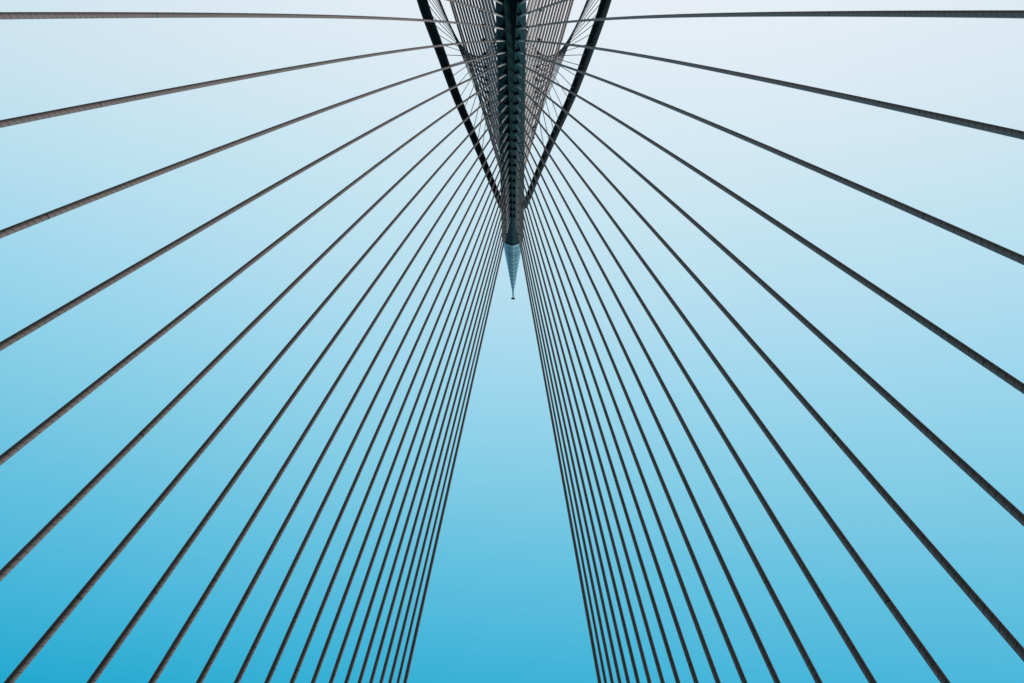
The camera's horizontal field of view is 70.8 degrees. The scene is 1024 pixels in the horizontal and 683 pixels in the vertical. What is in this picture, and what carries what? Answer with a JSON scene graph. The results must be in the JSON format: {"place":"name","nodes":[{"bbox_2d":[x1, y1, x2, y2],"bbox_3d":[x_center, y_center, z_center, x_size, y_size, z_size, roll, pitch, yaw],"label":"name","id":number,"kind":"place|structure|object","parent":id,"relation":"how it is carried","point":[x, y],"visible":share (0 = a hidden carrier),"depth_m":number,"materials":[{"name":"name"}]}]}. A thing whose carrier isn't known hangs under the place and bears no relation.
{"place":"outdoors","nodes":[
{"label":"outdoors","id":0,"kind":"place"},
{"bbox_2d":[0,0,1023,682],"label":"sky","id":1,"kind":"structure","parent":0,"point":[504,603],"materials":[{"name":"blue"}]},
{"label":"lake water","id":2,"kind":"structure","parent":0,"visible":0},
{"bbox_2d":[495,0,525,299],"bbox_3d":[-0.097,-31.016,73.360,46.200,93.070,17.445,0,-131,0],"label":"bridge mast","id":3,"kind":"object","parent":2,"relation":"in","point":[510,21],"visible":0.88,"depth_m":80.26,"materials":[{"name":"metal"}]},
{"bbox_2d":[0,12,503,29],"bbox_3d":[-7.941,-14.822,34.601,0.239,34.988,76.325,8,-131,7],"label":"stay cable","id":4,"kind":"object","parent":3,"relation":"attached to","point":[45,15],"visible":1,"depth_m":21.96,"materials":[{"name":"metal"}]},
{"bbox_2d":[0,51,504,238],"bbox_3d":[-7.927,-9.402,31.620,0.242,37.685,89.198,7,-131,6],"label":"stay cable","id":5,"kind":"object","parent":3,"relation":"attached to","point":[15,228],"visible":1,"depth_m":20.58,"materials":[{"name":"metal"}]},
{"bbox_2d":[0,40,504,127],"bbox_3d":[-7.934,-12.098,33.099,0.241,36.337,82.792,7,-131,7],"label":"stay cable","id":6,"kind":"object","parent":3,"relation":"attached to","point":[51,113],"visible":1,"depth_m":21.18,"materials":[{"name":"metal"}]},
{"bbox_2d":[0,73,505,465],"bbox_3d":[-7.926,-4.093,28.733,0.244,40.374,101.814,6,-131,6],"label":"stay cable","id":7,"kind":"object","parent":3,"relation":"attached to","point":[15,448],"visible":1,"depth_m":19.45,"materials":[{"name":"metal"}]},
{"bbox_2d":[0,63,505,350],"bbox_3d":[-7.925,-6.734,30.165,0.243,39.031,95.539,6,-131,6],"label":"stay cable","id":8,"kind":"object","parent":3,"relation":"attached to","point":[31,328],"visible":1,"depth_m":19.96,"materials":[{"name":"metal"}]},
{"bbox_2d":[0,84,506,581],"bbox_3d":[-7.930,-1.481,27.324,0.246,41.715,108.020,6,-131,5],"label":"stay cable","id":9,"kind":"object","parent":3,"relation":"attached to","point":[56,520],"visible":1,"depth_m":18.94,"materials":[{"name":"metal"}]},
{"bbox_2d":[3,94,506,682],"bbox_3d":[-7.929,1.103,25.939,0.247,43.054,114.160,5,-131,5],"label":"stay cable","id":10,"kind":"object","parent":3,"relation":"attached to","point":[63,616],"visible":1,"depth_m":18.83,"materials":[{"name":"metal"}]},
{"bbox_2d":[86,104,507,682],"bbox_3d":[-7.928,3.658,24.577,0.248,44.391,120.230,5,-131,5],"label":"stay cable","id":11,"kind":"object","parent":3,"relation":"attached to","point":[114,648],"visible":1,"depth_m":21.27,"materials":[{"name":"metal"}]},
{"bbox_2d":[148,114,507,682],"bbox_3d":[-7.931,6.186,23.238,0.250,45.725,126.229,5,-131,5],"label":"stay cable","id":12,"kind":"object","parent":3,"relation":"attached to","point":[188,622],"visible":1,"depth_m":23.57,"materials":[{"name":"metal"}]},
{"bbox_2d":[196,123,507,682],"bbox_3d":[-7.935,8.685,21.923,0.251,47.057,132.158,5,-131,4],"label":"stay cable","id":13,"kind":"object","parent":3,"relation":"attached to","point":[217,648],"visible":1,"depth_m":25.82,"materials":[{"name":"metal"}]},
{"bbox_2d":[234,132,508,682],"bbox_3d":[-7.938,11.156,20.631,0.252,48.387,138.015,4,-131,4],"label":"stay cable","id":14,"kind":"object","parent":3,"relation":"attached to","point":[241,672],"visible":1,"depth_m":27.98,"materials":[{"name":"metal"}]},
{"bbox_2d":[264,141,508,682],"bbox_3d":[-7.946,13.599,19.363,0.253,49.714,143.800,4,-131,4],"label":"stay cable","id":15,"kind":"object","parent":3,"relation":"attached to","point":[300,606],"visible":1,"depth_m":30.03,"materials":[{"name":"metal"}]},
{"bbox_2d":[289,149,508,682],"bbox_3d":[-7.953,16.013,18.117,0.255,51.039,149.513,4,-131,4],"label":"stay cable","id":16,"kind":"object","parent":3,"relation":"attached to","point":[316,621],"visible":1,"depth_m":32.08,"materials":[{"name":"metal"}]},
{"bbox_2d":[311,158,508,682],"bbox_3d":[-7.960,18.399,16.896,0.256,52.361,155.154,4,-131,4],"label":"stay cable","id":17,"kind":"object","parent":3,"relation":"attached to","point":[330,635],"visible":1,"depth_m":33.98,"materials":[{"name":"metal"}]},
{"bbox_2d":[329,166,508,682],"bbox_3d":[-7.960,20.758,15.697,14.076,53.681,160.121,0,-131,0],"label":"stay cable","id":18,"kind":"object","parent":3,"relation":"attached to","point":[342,648],"visible":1,"depth_m":35.86,"materials":[{"name":"metal"}]},
{"bbox_2d":[344,174,509,682],"bbox_3d":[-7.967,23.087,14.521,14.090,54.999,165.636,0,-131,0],"label":"stay cable","id":19,"kind":"object","parent":3,"relation":"attached to","point":[354,656],"visible":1,"depth_m":37.73,"materials":[{"name":"metal"}]},
{"bbox_2d":[357,181,509,682],"bbox_3d":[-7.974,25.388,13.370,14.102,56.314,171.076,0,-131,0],"label":"stay cable","id":20,"kind":"object","parent":3,"relation":"attached to","point":[362,672],"visible":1,"depth_m":39.65,"materials":[{"name":"metal"}]},
{"bbox_2d":[369,188,509,682],"bbox_3d":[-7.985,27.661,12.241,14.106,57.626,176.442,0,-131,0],"label":"stay cable","id":21,"kind":"object","parent":3,"relation":"attached to","point":[405,557],"visible":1,"depth_m":41.38,"materials":[{"name":"metal"}]},
{"bbox_2d":[379,196,509,682],"bbox_3d":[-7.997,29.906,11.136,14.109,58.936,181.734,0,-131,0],"label":"stay cable","id":22,"kind":"object","parent":3,"relation":"attached to","point":[412,562],"visible":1,"depth_m":43.10,"materials":[{"name":"metal"}]},
{"bbox_2d":[388,203,509,682],"bbox_3d":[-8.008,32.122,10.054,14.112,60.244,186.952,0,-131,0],"label":"stay cable","id":23,"kind":"object","parent":3,"relation":"attached to","point":[418,567],"visible":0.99,"depth_m":45.03,"materials":[{"name":"metal"}]},
{"bbox_2d":[396,210,509,682],"bbox_3d":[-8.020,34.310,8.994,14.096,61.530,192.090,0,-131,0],"label":"stay cable","id":24,"kind":"object","parent":3,"relation":"attached to","point":[419,591],"visible":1,"depth_m":46.48,"materials":[{"name":"metal"}]},
{"bbox_2d":[403,216,510,682],"bbox_3d":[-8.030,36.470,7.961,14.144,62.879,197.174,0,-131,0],"label":"stay cable","id":25,"kind":"object","parent":3,"relation":"attached to","point":[432,559],"visible":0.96,"depth_m":48.05,"materials":[{"name":"metal"}]},
{"bbox_2d":[417,0,503,208],"bbox_3d":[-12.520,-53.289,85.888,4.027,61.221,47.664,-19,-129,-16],"label":"tie back tube","id":26,"kind":"object","parent":3,"relation":"attached to","point":[431,27],"visible":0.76,"depth_m":90.83,"materials":[{"name":"paint"}]},
{"bbox_2d":[429,0,484,77],"bbox_3d":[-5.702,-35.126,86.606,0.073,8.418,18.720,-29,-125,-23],"label":"hanger rod","id":27,"kind":"object","parent":26,"relation":"attached to","point":[447,25],"depth_m":87.38,"materials":[{"name":"black metal"}]},
{"bbox_2d":[430,14,485,70],"bbox_3d":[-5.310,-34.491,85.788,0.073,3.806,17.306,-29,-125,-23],"label":"hanger rod","id":28,"kind":"object","parent":26,"relation":"attached to","point":[450,34],"visible":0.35,"depth_m":87.18,"materials":[{"name":"black metal"}]},
{"bbox_2d":[435,1,484,84],"bbox_3d":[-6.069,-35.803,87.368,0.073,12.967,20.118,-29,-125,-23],"label":"hanger rod","id":29,"kind":"object","parent":26,"relation":"attached to","point":[450,26],"depth_m":87.51,"materials":[{"name":"black metal"}]},
{"bbox_2d":[426,2,495,86],"bbox_3d":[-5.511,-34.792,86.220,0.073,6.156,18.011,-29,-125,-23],"label":"hanger rod","id":30,"kind":"object","parent":26,"relation":"attached to","point":[446,27],"visible":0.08,"depth_m":87.40,"materials":[{"name":"black metal"}]},
{"bbox_2d":[432,0,496,99],"bbox_3d":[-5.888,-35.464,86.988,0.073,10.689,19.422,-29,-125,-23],"label":"hanger rod","id":31,"kind":"object","parent":26,"relation":"attached to","point":[452,31],"depth_m":87.35,"materials":[{"name":"black metal"}]},
{"bbox_2d":[436,0,497,112],"bbox_3d":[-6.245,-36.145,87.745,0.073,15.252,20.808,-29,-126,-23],"label":"hanger rod","id":32,"kind":"object","parent":26,"relation":"attached to","point":[452,29],"visible":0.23,"depth_m":87.68,"materials":[{"name":"black metal"}]},
{"bbox_2d":[440,0,495,140],"bbox_3d":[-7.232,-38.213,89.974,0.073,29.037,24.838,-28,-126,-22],"label":"hanger rod","id":33,"kind":"object","parent":26,"relation":"attached to","point":[467,69],"depth_m":90.83,"materials":[{"name":"black metal"}]},
{"bbox_2d":[449,1,499,168],"bbox_3d":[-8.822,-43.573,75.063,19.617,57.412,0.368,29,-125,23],"label":"back stay","id":34,"kind":"object","parent":3,"relation":"attached to","point":[453,11],"visible":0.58,"depth_m":84.43,"materials":[{"name":"metal"}]},
{"bbox_2d":[446,0,502,16],"bbox_3d":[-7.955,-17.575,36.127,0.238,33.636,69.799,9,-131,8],"label":"stay cable","id":35,"kind":"object","parent":3,"relation":"attached to","point":[461,3],"visible":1,"depth_m":60.02,"materials":[{"name":"metal"}]},
{"bbox_2d":[452,2,499,162],"bbox_3d":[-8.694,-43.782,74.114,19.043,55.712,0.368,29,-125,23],"label":"back stay","id":36,"kind":"object","parent":3,"relation":"attached to","point":[490,128],"visible":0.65,"depth_m":84.10,"materials":[{"name":"metal"}]},
{"bbox_2d":[455,0,499,153],"bbox_3d":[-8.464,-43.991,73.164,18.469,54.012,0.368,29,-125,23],"label":"back stay","id":37,"kind":"object","parent":3,"relation":"attached to","point":[489,115],"visible":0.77,"depth_m":83.15,"materials":[{"name":"metal"}]},
{"bbox_2d":[457,0,498,141],"bbox_3d":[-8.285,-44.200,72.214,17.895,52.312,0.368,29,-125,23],"label":"back stay","id":38,"kind":"object","parent":3,"relation":"attached to","point":[488,103],"visible":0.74,"depth_m":82.05,"materials":[{"name":"metal"}]},
{"bbox_2d":[460,0,498,133],"bbox_3d":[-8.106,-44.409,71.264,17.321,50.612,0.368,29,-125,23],"label":"back stay","id":39,"kind":"object","parent":3,"relation":"attached to","point":[487,91],"visible":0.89,"depth_m":81.30,"materials":[{"name":"metal"}]},
{"bbox_2d":[463,0,498,124],"bbox_3d":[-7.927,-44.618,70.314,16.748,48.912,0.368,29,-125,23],"label":"back stay","id":40,"kind":"object","parent":3,"relation":"attached to","point":[486,78],"visible":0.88,"depth_m":80.56,"materials":[{"name":"metal"}]},
{"bbox_2d":[466,0,497,111],"bbox_3d":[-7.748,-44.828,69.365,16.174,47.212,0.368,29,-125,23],"label":"back stay","id":41,"kind":"object","parent":3,"relation":"attached to","point":[485,65],"visible":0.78,"depth_m":79.57,"materials":[{"name":"metal"}]},
{"bbox_2d":[469,0,497,102],"bbox_3d":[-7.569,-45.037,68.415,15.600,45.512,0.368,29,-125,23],"label":"back stay","id":42,"kind":"object","parent":3,"relation":"attached to","point":[487,63],"visible":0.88,"depth_m":78.60,"materials":[{"name":"metal"}]},
{"bbox_2d":[472,0,497,90],"bbox_3d":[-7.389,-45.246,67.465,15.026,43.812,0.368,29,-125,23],"label":"back stay","id":43,"kind":"object","parent":3,"relation":"attached to","point":[487,53],"visible":0.89,"depth_m":77.60,"materials":[{"name":"metal"}]},
{"bbox_2d":[475,0,497,82],"bbox_3d":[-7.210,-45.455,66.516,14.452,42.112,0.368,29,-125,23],"label":"back stay","id":44,"kind":"object","parent":3,"relation":"attached to","point":[487,43],"visible":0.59,"depth_m":76.56,"materials":[{"name":"metal"}]},
{"bbox_2d":[478,0,496,68],"bbox_3d":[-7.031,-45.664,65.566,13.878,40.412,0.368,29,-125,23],"label":"back stay","id":45,"kind":"object","parent":3,"relation":"attached to","point":[488,34],"visible":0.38,"depth_m":75.55,"materials":[{"name":"metal"}]},
{"bbox_2d":[481,0,496,57],"bbox_3d":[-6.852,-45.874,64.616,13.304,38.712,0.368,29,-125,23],"label":"back stay","id":46,"kind":"object","parent":3,"relation":"attached to","point":[488,24],"visible":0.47,"depth_m":74.47,"materials":[{"name":"metal"}]},
{"bbox_2d":[484,0,496,42],"bbox_3d":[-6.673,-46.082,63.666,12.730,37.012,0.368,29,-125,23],"label":"back stay","id":47,"kind":"object","parent":3,"relation":"attached to","point":[489,17],"visible":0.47,"depth_m":73.56,"materials":[{"name":"metal"}]},
{"bbox_2d":[487,0,495,26],"bbox_3d":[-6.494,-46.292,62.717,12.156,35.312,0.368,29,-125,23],"label":"back stay","id":48,"kind":"object","parent":3,"relation":"attached to","point":[492,15],"visible":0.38,"depth_m":72.52,"materials":[{"name":"metal"}]},
{"bbox_2d":[490,0,495,12],"bbox_3d":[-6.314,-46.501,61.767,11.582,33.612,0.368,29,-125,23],"label":"back stay","id":49,"kind":"object","parent":3,"relation":"attached to","point":[493,6],"visible":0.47,"depth_m":71.65,"materials":[{"name":"metal"}]},
{"bbox_2d":[526,0,530,12],"bbox_3d":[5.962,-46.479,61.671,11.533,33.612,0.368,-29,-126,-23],"label":"back stay","id":50,"kind":"object","parent":3,"relation":"attached to","point":[528,5],"visible":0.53,"depth_m":71.60,"materials":[{"name":"metal"}]},
{"bbox_2d":[526,0,534,28],"bbox_3d":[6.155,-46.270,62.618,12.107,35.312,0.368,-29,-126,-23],"label":"back stay","id":51,"kind":"object","parent":3,"relation":"attached to","point":[529,15],"visible":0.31,"depth_m":72.62,"materials":[{"name":"metal"}]},
{"bbox_2d":[526,0,537,43],"bbox_3d":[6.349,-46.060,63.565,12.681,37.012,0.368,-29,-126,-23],"label":"back stay","id":52,"kind":"object","parent":3,"relation":"attached to","point":[531,19],"visible":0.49,"depth_m":73.58,"materials":[{"name":"metal"}]},
{"bbox_2d":[525,0,540,57],"bbox_3d":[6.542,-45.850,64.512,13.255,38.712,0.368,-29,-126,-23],"label":"back stay","id":53,"kind":"object","parent":3,"relation":"attached to","point":[534,22],"visible":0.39,"depth_m":74.61,"materials":[{"name":"metal"}]},
{"bbox_2d":[525,0,543,70],"bbox_3d":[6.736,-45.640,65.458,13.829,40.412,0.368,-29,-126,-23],"label":"back stay","id":54,"kind":"object","parent":3,"relation":"attached to","point":[534,32],"visible":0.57,"depth_m":75.51,"materials":[{"name":"metal"}]},
{"bbox_2d":[525,0,546,82],"bbox_3d":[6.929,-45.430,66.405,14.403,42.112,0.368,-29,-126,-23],"label":"back stay","id":55,"kind":"object","parent":3,"relation":"attached to","point":[534,45],"visible":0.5,"depth_m":76.59,"materials":[{"name":"metal"}]},
{"bbox_2d":[525,0,550,91],"bbox_3d":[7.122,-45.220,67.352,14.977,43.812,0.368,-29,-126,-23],"label":"back stay","id":56,"kind":"object","parent":3,"relation":"attached to","point":[535,52],"visible":0.84,"depth_m":77.62,"materials":[{"name":"metal"}]},
{"bbox_2d":[525,0,553,103],"bbox_3d":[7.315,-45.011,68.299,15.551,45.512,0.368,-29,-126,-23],"label":"back stay","id":57,"kind":"object","parent":3,"relation":"attached to","point":[534,65],"visible":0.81,"depth_m":78.67,"materials":[{"name":"metal"}]},
{"bbox_2d":[525,0,556,113],"bbox_3d":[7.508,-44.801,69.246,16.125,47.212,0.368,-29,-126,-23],"label":"back stay","id":58,"kind":"object","parent":3,"relation":"attached to","point":[534,77],"visible":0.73,"depth_m":79.69,"materials":[{"name":"metal"}]},
{"bbox_2d":[525,0,559,123],"bbox_3d":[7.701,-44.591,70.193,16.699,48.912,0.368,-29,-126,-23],"label":"back stay","id":59,"kind":"object","parent":3,"relation":"attached to","point":[535,83],"visible":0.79,"depth_m":80.47,"materials":[{"name":"metal"}]},
{"bbox_2d":[525,3,561,128],"bbox_3d":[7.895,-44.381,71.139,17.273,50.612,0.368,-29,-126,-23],"label":"back stay","id":60,"kind":"object","parent":3,"relation":"attached to","point":[535,91],"visible":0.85,"depth_m":81.33,"materials":[{"name":"metal"}]},
{"bbox_2d":[519,0,568,16],"bbox_3d":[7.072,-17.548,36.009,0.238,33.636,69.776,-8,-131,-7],"label":"stay cable","id":61,"kind":"object","parent":3,"relation":"attached to","point":[543,7],"visible":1,"depth_m":59.92,"materials":[{"name":"metal"}]},
{"bbox_2d":[525,2,564,140],"bbox_3d":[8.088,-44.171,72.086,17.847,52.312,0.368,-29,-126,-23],"label":"back stay","id":62,"kind":"object","parent":3,"relation":"attached to","point":[534,105],"visible":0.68,"depth_m":82.03,"materials":[{"name":"metal"}]},
{"bbox_2d":[525,1,567,150],"bbox_3d":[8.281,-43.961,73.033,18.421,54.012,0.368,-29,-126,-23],"label":"back stay","id":63,"kind":"object","parent":3,"relation":"attached to","point":[533,118],"visible":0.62,"depth_m":82.96,"materials":[{"name":"metal"}]},
{"bbox_2d":[524,0,571,161],"bbox_3d":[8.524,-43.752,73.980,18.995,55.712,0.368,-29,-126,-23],"label":"back stay","id":64,"kind":"object","parent":3,"relation":"attached to","point":[534,126],"visible":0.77,"depth_m":83.85,"materials":[{"name":"metal"}]},
{"bbox_2d":[524,0,573,170],"bbox_3d":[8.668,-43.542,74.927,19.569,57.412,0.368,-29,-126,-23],"label":"back stay","id":65,"kind":"object","parent":3,"relation":"attached to","point":[564,29],"visible":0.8,"depth_m":84.32,"materials":[{"name":"metal"}]},
{"bbox_2d":[514,216,601,682],"bbox_3d":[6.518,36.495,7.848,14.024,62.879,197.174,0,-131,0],"label":"stay cable","id":66,"kind":"object","parent":3,"relation":"attached to","point":[577,559],"visible":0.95,"depth_m":48.09,"materials":[{"name":"metal"}]},
{"bbox_2d":[515,210,606,682],"bbox_3d":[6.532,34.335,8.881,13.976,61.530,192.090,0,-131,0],"label":"stay cable","id":67,"kind":"object","parent":3,"relation":"attached to","point":[588,591],"visible":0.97,"depth_m":46.46,"materials":[{"name":"metal"}]},
{"bbox_2d":[514,203,613,682],"bbox_3d":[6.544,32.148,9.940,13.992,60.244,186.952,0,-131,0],"label":"stay cable","id":68,"kind":"object","parent":3,"relation":"attached to","point":[590,571],"visible":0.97,"depth_m":44.75,"materials":[{"name":"metal"}]},
{"bbox_2d":[522,0,610,208],"bbox_3d":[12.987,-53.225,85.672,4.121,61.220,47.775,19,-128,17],"label":"tie back tube","id":69,"kind":"object","parent":3,"relation":"attached to","point":[597,26],"visible":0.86,"depth_m":90.71,"materials":[{"name":"paint"}]},
{"bbox_2d":[526,29,553,129],"bbox_3d":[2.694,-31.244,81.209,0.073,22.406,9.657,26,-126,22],"label":"hanger rod","id":70,"kind":"object","parent":69,"relation":"attached to","point":[545,99],"visible":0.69,"depth_m":87.27,"materials":[{"name":"black metal"}]},
{"bbox_2d":[526,5,584,148],"bbox_3d":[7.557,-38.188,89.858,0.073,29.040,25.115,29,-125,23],"label":"hanger rod","id":71,"kind":"object","parent":69,"relation":"attached to","point":[555,77],"visible":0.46,"depth_m":91.01,"materials":[{"name":"black metal"}]},
{"bbox_2d":[525,0,587,133],"bbox_3d":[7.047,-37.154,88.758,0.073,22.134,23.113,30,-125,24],"label":"hanger rod","id":72,"kind":"object","parent":69,"relation":"attached to","point":[564,49],"visible":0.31,"depth_m":88.99,"materials":[{"name":"black metal"}]},
{"bbox_2d":[530,3,585,133],"bbox_3d":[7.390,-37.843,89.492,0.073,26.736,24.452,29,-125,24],"label":"hanger rod","id":73,"kind":"object","parent":69,"relation":"attached to","point":[557,69],"visible":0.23,"depth_m":90.28,"materials":[{"name":"black metal"}]},
{"bbox_2d":[530,0,590,106],"bbox_3d":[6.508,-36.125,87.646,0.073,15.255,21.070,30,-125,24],"label":"hanger rod","id":74,"kind":"object","parent":69,"relation":"attached to","point":[571,33],"depth_m":87.57,"materials":[{"name":"black metal"}]},
{"bbox_2d":[536,1,586,114],"bbox_3d":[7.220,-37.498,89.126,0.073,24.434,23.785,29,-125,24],"label":"hanger rod","id":75,"kind":"object","parent":69,"relation":"attached to","point":[559,62],"depth_m":89.74,"materials":[{"name":"black metal"}]},
{"bbox_2d":[530,0,594,96],"bbox_3d":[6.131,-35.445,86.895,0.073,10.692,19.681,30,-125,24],"label":"hanger rod","id":76,"kind":"object","parent":69,"relation":"attached to","point":[574,30],"visible":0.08,"depth_m":87.20,"materials":[{"name":"black metal"}]},
{"bbox_2d":[528,1,597,93],"bbox_3d":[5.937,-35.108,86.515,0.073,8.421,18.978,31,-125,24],"label":"hanger rod","id":77,"kind":"object","parent":69,"relation":"attached to","point":[577,27],"visible":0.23,"depth_m":87.13,"materials":[{"name":"black metal"}]},
{"bbox_2d":[538,0,592,88],"bbox_3d":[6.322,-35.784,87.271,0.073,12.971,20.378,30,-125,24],"label":"hanger rod","id":78,"kind":"object","parent":69,"relation":"attached to","point":[574,29],"depth_m":87.37,"materials":[{"name":"black metal"}]},
{"bbox_2d":[537,12,598,72],"bbox_3d":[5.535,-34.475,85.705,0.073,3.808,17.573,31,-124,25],"label":"hanger rod","id":79,"kind":"object","parent":69,"relation":"attached to","point":[577,33],"visible":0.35,"depth_m":87.09,"materials":[{"name":"black metal"}]},
{"bbox_2d":[545,23,594,61],"bbox_3d":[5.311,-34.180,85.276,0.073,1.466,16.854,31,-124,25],"label":"hanger rod","id":80,"kind":"object","parent":69,"relation":"attached to","point":[575,38],"visible":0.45,"depth_m":87.11,"materials":[{"name":"black metal"}]},
{"bbox_2d":[543,1,602,70],"bbox_3d":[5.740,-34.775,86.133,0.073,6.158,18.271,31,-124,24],"label":"hanger rod","id":81,"kind":"object","parent":69,"relation":"attached to","point":[579,28],"visible":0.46,"depth_m":87.23,"materials":[{"name":"black metal"}]},
{"bbox_2d":[514,196,621,682],"bbox_3d":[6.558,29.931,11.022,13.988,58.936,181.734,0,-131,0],"label":"stay cable","id":82,"kind":"object","parent":3,"relation":"attached to","point":[594,563],"visible":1,"depth_m":43.00,"materials":[{"name":"metal"}]},
{"bbox_2d":[514,189,629,682],"bbox_3d":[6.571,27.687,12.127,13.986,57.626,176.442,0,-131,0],"label":"stay cable","id":83,"kind":"object","parent":3,"relation":"attached to","point":[600,557],"visible":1,"depth_m":41.33,"materials":[{"name":"metal"}]},
{"bbox_2d":[514,181,639,682],"bbox_3d":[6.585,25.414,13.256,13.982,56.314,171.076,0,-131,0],"label":"stay cable","id":84,"kind":"object","parent":3,"relation":"attached to","point":[635,671],"visible":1,"depth_m":39.59,"materials":[{"name":"metal"}]},
{"bbox_2d":[514,174,651,682],"bbox_3d":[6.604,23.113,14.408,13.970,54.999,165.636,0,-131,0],"label":"stay cable","id":85,"kind":"object","parent":3,"relation":"attached to","point":[643,659],"visible":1,"depth_m":37.73,"materials":[{"name":"metal"}]},
{"bbox_2d":[515,166,664,682],"bbox_3d":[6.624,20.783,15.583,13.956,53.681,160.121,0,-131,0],"label":"stay cable","id":86,"kind":"object","parent":3,"relation":"attached to","point":[653,649],"visible":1,"depth_m":35.80,"materials":[{"name":"metal"}]},
{"bbox_2d":[515,158,680,682],"bbox_3d":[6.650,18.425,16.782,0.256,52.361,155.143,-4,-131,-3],"label":"stay cable","id":87,"kind":"object","parent":3,"relation":"attached to","point":[664,638],"visible":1,"depth_m":34.00,"materials":[{"name":"metal"}]},
{"bbox_2d":[515,149,698,682],"bbox_3d":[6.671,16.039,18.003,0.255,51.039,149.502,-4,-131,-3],"label":"stay cable","id":88,"kind":"object","parent":3,"relation":"attached to","point":[677,625],"visible":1,"depth_m":32.07,"materials":[{"name":"metal"}]},
{"bbox_2d":[515,141,720,682],"bbox_3d":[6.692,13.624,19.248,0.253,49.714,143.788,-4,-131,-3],"label":"stay cable","id":89,"kind":"object","parent":3,"relation":"attached to","point":[692,612],"visible":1,"depth_m":29.94,"materials":[{"name":"metal"}]},
{"bbox_2d":[515,132,747,682],"bbox_3d":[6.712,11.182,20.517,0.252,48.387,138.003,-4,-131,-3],"label":"stay cable","id":90,"kind":"object","parent":3,"relation":"attached to","point":[710,598],"visible":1,"depth_m":27.91,"materials":[{"name":"metal"}]},
{"bbox_2d":[515,123,780,682],"bbox_3d":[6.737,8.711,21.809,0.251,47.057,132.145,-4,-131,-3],"label":"stay cable","id":91,"kind":"object","parent":3,"relation":"attached to","point":[764,654],"visible":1,"depth_m":25.79,"materials":[{"name":"metal"}]},
{"bbox_2d":[515,114,822,682],"bbox_3d":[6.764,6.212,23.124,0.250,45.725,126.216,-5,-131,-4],"label":"stay cable","id":92,"kind":"object","parent":3,"relation":"attached to","point":[791,629],"visible":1,"depth_m":23.54,"materials":[{"name":"metal"}]},
{"bbox_2d":[516,104,876,682],"bbox_3d":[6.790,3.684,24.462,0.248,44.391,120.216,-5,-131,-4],"label":"stay cable","id":93,"kind":"object","parent":3,"relation":"attached to","point":[860,662],"visible":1,"depth_m":21.18,"materials":[{"name":"metal"}]},
{"bbox_2d":[516,94,950,682],"bbox_3d":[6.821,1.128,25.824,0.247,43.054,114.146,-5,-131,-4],"label":"stay cable","id":94,"kind":"object","parent":3,"relation":"attached to","point":[904,624],"visible":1,"depth_m":18.74,"materials":[{"name":"metal"}]},
{"bbox_2d":[516,84,1023,661],"bbox_3d":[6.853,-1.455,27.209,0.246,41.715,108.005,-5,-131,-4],"label":"stay cable","id":95,"kind":"object","parent":3,"relation":"attached to","point":[1016,646],"visible":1,"depth_m":16.81,"materials":[{"name":"metal"}]},
{"bbox_2d":[516,74,1023,525],"bbox_3d":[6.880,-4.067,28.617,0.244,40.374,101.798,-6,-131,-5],"label":"stay cable","id":96,"kind":"object","parent":3,"relation":"attached to","point":[1008,506],"visible":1,"depth_m":17.31,"materials":[{"name":"metal"}]},
{"bbox_2d":[517,63,1023,393],"bbox_3d":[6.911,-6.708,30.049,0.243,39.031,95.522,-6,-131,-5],"label":"stay cable","id":97,"kind":"object","parent":3,"relation":"attached to","point":[1005,376],"visible":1,"depth_m":17.87,"materials":[{"name":"metal"}]},
{"bbox_2d":[517,51,1023,264],"bbox_3d":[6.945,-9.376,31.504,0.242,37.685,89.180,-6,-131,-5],"label":"stay cable","id":98,"kind":"object","parent":3,"relation":"attached to","point":[986,243],"visible":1,"depth_m":18.50,"materials":[{"name":"metal"}]},
{"bbox_2d":[517,40,1023,139],"bbox_3d":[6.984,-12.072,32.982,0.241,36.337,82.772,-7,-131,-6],"label":"stay cable","id":99,"kind":"object","parent":3,"relation":"attached to","point":[1004,131],"visible":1,"depth_m":19.19,"materials":[{"name":"metal"}]},
{"bbox_2d":[518,10,1023,29],"bbox_3d":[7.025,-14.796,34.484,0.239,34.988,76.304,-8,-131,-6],"label":"stay cable","id":100,"kind":"object","parent":3,"relation":"attached to","point":[970,13],"visible":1,"depth_m":20.07,"materials":[{"name":"metal"}]}
]}

